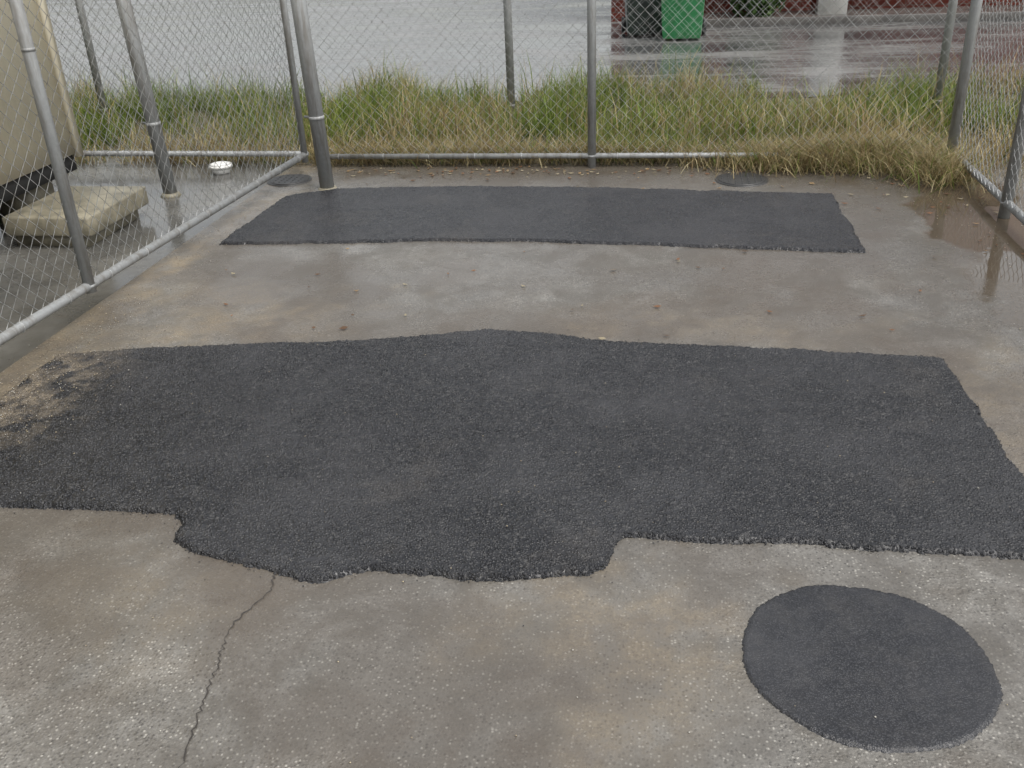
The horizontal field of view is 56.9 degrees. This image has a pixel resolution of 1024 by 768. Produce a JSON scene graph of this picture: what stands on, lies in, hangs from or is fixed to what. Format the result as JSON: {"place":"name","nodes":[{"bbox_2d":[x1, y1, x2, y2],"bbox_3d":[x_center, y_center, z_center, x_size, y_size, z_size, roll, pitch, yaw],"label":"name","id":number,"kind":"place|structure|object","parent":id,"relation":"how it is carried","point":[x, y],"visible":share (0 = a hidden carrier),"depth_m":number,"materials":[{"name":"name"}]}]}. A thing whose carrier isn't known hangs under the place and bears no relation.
{"place":"outdoors","nodes":[
{"label":"outdoors","id":0,"kind":"place"},
{"bbox_2d":[0,0,74,185],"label":"walls","id":1,"kind":"structure","parent":0,"point":[7,52],"depth_m":5.38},
{"bbox_2d":[37,0,83,156],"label":"corner trim","id":2,"kind":"structure","parent":1,"relation":"attached to","point":[57,62],"depth_m":5.67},
{"bbox_2d":[0,149,310,372],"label":"side paving","id":3,"kind":"structure","parent":0,"point":[18,347],"depth_m":5.23,"materials":[{"name":"grey concrete"}]},
{"bbox_2d":[0,181,54,223],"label":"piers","id":4,"kind":"structure","parent":3,"relation":"on","point":[17,202],"depth_m":5.68,"materials":[{"name":"concrete"}]},
{"bbox_2d":[0,155,76,203],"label":"floor frame","id":5,"kind":"object","parent":4,"relation":"on","point":[24,181],"visible":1,"depth_m":5.50,"materials":[{"name":"black metal"}]},
{"bbox_2d":[2,186,148,246],"bbox_3d":[-2.509,-0.973,5.490,0.520,0.190,0.650,2,27,9],"label":"concrete step","id":6,"kind":"object","parent":3,"relation":"on","point":[42,221],"visible":0.73,"depth_m":5.30,"materials":[{"name":"beige concrete"}]},
{"bbox_2d":[115,0,181,198],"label":"gate post","id":7,"kind":"object","parent":3,"relation":"on","point":[130,36],"visible":0.75,"depth_m":5.85,"materials":[{"name":"metal"}]},
{"bbox_2d":[46,0,300,156],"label":"chain link fence","id":8,"kind":"object","parent":3,"relation":"on","point":[150,153],"visible":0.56,"depth_m":6.62,"materials":[{"name":"metal"}]},
{"bbox_2d":[208,161,232,174],"bbox_3d":[-2.047,-1.521,6.635,0.170,0.068,0.170,2,27,9],"label":"vent cap","id":9,"kind":"object","parent":3,"relation":"on","point":[222,167],"visible":0.83,"depth_m":6.59,"materials":[{"name":"white paint"}]},
{"bbox_2d":[0,158,1023,767],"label":"concrete yard","id":10,"kind":"structure","parent":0,"point":[114,626],"depth_m":2.49,"materials":[{"name":"grey concrete"}]},
{"bbox_2d":[0,0,308,345],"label":"fence","id":11,"kind":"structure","parent":10,"relation":"on","point":[90,284],"depth_m":4.39,"materials":[{"name":"metal"}]},
{"bbox_2d":[178,572,277,767],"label":"concrete crack","id":12,"kind":"object","parent":10,"relation":"on","point":[185,752],"visible":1,"depth_m":2.21,"materials":[{"name":"black concrete"}]},
{"bbox_2d":[267,174,311,185],"bbox_3d":[-1.492,-1.367,6.333,0.300,0.024,0.300,2,27,9],"label":"drain cover","id":13,"kind":"object","parent":10,"relation":"on","point":[290,180],"visible":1,"depth_m":6.30,"materials":[{"name":"metal"}]},
{"bbox_2d":[290,0,336,190],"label":"gate post","id":14,"kind":"object","parent":10,"relation":"on","point":[310,80],"visible":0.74,"depth_m":5.82,"materials":[{"name":"metal"}]},
{"bbox_2d":[0,328,1023,583],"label":"asphalt patch","id":15,"kind":"object","parent":10,"relation":"on","point":[234,454],"visible":1,"depth_m":3.06,"materials":[{"name":"black asphalt"}]},
{"bbox_2d":[3,188,1023,625],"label":"asphalt crumbs","id":16,"kind":"object","parent":10,"relation":"on","point":[559,334],"visible":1,"depth_m":2.82,"materials":[{"name":"black asphalt"}]},
{"bbox_2d":[219,185,865,252],"bbox_3d":[0.157,-0.968,5.402,3.435,0.034,1.230,2,27,9],"label":"asphalt patch","id":17,"kind":"object","parent":10,"relation":"on","point":[787,221],"visible":1,"depth_m":5.30,"materials":[{"name":"black asphalt"}]},
{"bbox_2d":[83,122,1023,197],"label":"dead grass","id":18,"kind":"structure","parent":10,"relation":"on","point":[931,162],"depth_m":6.06,"materials":[{"name":"brown plant"}]},
{"bbox_2d":[224,164,1022,339],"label":"leaf litter","id":19,"kind":"object","parent":10,"relation":"on","point":[345,327],"visible":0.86,"depth_m":5.93,"materials":[{"name":"brown plant"}]},
{"bbox_2d":[308,0,982,167],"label":"chain link fence","id":20,"kind":"object","parent":10,"relation":"on","point":[969,43],"visible":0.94,"depth_m":6.05,"materials":[{"name":"metal"}]},
{"bbox_2d":[715,172,767,186],"bbox_3d":[1.433,-1.275,5.893,0.330,0.024,0.330,2,27,9],"label":"drain cover","id":21,"kind":"object","parent":10,"relation":"on","point":[742,180],"visible":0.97,"depth_m":5.86,"materials":[{"name":"metal"}]},
{"bbox_2d":[741,585,1002,753],"bbox_3d":[0.823,0.646,2.192,0.623,0.022,0.592,2,27,9],"label":"round asphalt patch","id":22,"kind":"object","parent":10,"relation":"on","point":[843,665],"visible":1,"depth_m":2.16,"materials":[{"name":"black asphalt"}]},
{"bbox_2d":[955,0,1023,224],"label":"chain link fence","id":23,"kind":"object","parent":10,"relation":"on","point":[1005,199],"visible":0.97,"depth_m":5.02,"materials":[{"name":"metal"}]},
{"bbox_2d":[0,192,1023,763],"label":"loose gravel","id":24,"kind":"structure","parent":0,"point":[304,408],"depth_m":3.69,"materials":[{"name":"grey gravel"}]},
{"bbox_2d":[46,0,1023,103],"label":"street","id":25,"kind":"structure","parent":0,"point":[753,36],"depth_m":11.93,"materials":[{"name":"grey asphalt"}]},
{"bbox_2d":[621,0,661,35],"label":"wheelie bin","id":26,"kind":"object","parent":25,"relation":"on","point":[650,22],"visible":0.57,"depth_m":12.21,"materials":[{"name":"plastic"}]},
{"bbox_2d":[660,0,706,38],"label":"wheelie bin","id":27,"kind":"object","parent":25,"relation":"on","point":[687,21],"visible":0.95,"depth_m":11.73,"materials":[{"name":"green plastic"}]},
{"bbox_2d":[706,10,1023,26],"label":"kerb","id":28,"kind":"structure","parent":25,"relation":"on","point":[751,21],"depth_m":12.73,"materials":[{"name":"concrete"}]},
{"bbox_2d":[64,40,1023,165],"bbox_3d":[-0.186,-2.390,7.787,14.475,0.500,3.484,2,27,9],"label":"grass verge","id":29,"kind":"object","parent":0,"point":[463,121],"depth_m":7.38,"materials":[{"name":"green plant"}]},
{"bbox_2d":[49,0,1023,126],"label":"chain link fence","id":30,"kind":"object","parent":29,"relation":"on","point":[947,34],"visible":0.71,"depth_m":7.63,"materials":[{"name":"metal"}]},
{"bbox_2d":[611,0,1023,21],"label":"walls","id":31,"kind":"structure","parent":0,"point":[617,13],"depth_m":13.47,"materials":[{"name":"red brick"}]},
{"bbox_2d":[703,5,1022,17],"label":"footpath","id":32,"kind":"structure","parent":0,"point":[849,12],"depth_m":13.13,"materials":[{"name":"concrete"}]},
{"bbox_2d":[729,0,785,16],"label":"garden shrub","id":33,"kind":"object","parent":32,"relation":"on","point":[762,4],"visible":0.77,"depth_m":13.07,"materials":[{"name":"green plant"}]},
{"bbox_2d":[815,0,847,14],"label":"porch pillar","id":34,"kind":"structure","parent":32,"relation":"on","point":[835,8],"depth_m":12.96,"materials":[{"name":"white paint"}]}
]}

